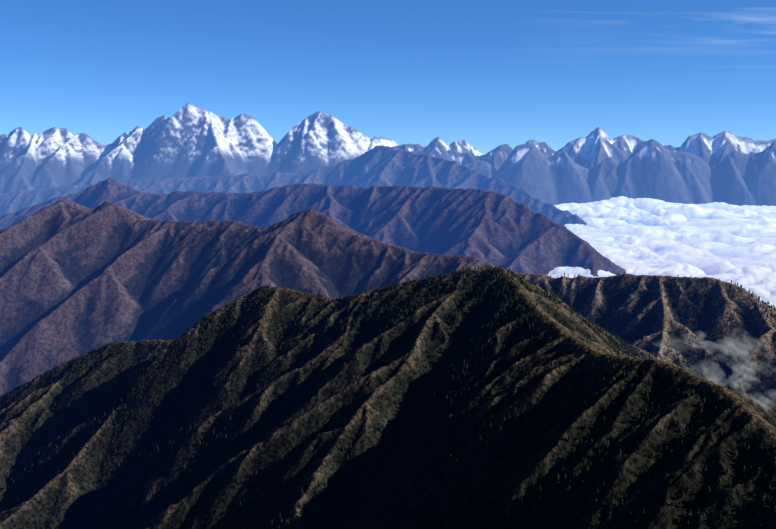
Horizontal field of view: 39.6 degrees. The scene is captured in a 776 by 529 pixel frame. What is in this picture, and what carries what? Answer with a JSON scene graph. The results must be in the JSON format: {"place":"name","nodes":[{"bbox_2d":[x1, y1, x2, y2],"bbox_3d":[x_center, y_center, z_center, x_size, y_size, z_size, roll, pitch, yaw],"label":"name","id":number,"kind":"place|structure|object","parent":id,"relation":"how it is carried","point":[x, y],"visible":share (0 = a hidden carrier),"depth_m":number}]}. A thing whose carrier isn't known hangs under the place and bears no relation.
{"place":"outdoors","nodes":[
{"label":"outdoors","id":0,"kind":"place"},
{"bbox_2d":[0,200,507,395],"bbox_3d":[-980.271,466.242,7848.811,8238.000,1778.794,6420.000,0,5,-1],"label":"mountain ridge","id":1,"kind":"structure","parent":0,"point":[76,279],"depth_m":8151.82},
{"bbox_2d":[0,177,625,276],"bbox_3d":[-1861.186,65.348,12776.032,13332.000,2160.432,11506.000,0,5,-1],"label":"blue ridge","id":2,"kind":"structure","parent":0,"point":[500,229],"depth_m":13735.58},
{"bbox_2d":[0,267,775,528],"bbox_3d":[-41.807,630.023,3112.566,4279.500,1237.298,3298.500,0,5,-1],"label":"ridge","id":3,"kind":"structure","parent":0,"point":[212,493],"depth_m":2596.70},
{"bbox_2d":[0,265,775,528],"bbox_3d":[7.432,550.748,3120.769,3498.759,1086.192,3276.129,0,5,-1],"label":"conifers","id":4,"kind":"object","parent":3,"relation":"on","point":[768,512],"visible":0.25,"depth_m":2538.05},
{"bbox_2d":[0,0,775,154],"label":"sky","id":5,"kind":"structure","parent":0,"point":[485,74]},
{"bbox_2d":[374,127,775,205],"bbox_3d":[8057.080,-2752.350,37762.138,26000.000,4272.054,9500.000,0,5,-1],"label":"snowy mountain range","id":6,"kind":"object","parent":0,"point":[599,164],"visible":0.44,"depth_m":36461.60},
{"bbox_2d":[510,272,775,412],"bbox_3d":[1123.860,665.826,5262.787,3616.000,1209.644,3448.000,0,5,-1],"label":"ridge","id":7,"kind":"structure","parent":0,"point":[659,308],"depth_m":5058.32},
{"bbox_2d":[530,272,775,405],"bbox_3d":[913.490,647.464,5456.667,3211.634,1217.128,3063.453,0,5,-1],"label":"trees","id":8,"kind":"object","parent":7,"relation":"on","point":[719,321],"depth_m":5019.06},
{"bbox_2d":[548,196,775,306],"bbox_3d":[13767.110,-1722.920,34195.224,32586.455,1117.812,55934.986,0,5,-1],"label":"cloud","id":9,"kind":"structure","parent":0,"point":[723,241],"depth_m":18027.30},
{"bbox_2d":[660,331,775,407],"bbox_3d":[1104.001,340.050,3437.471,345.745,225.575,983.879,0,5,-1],"label":"cloud","id":10,"kind":"structure","parent":0,"point":[739,351],"depth_m":3575.57},
{"label":"ground","id":11,"kind":"structure","parent":0,"visible":0},
{"bbox_2d":[0,102,483,193],"bbox_3d":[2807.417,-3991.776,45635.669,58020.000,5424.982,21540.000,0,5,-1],"label":"snowy mountains","id":12,"kind":"structure","parent":11,"relation":"on","point":[188,139],"depth_m":42303.98},
{"bbox_2d":[0,146,588,224],"bbox_3d":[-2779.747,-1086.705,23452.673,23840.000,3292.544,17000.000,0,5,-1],"label":"blue ridge","id":13,"kind":"structure","parent":11,"relation":"on","point":[383,166],"depth_m":29001.54}
]}

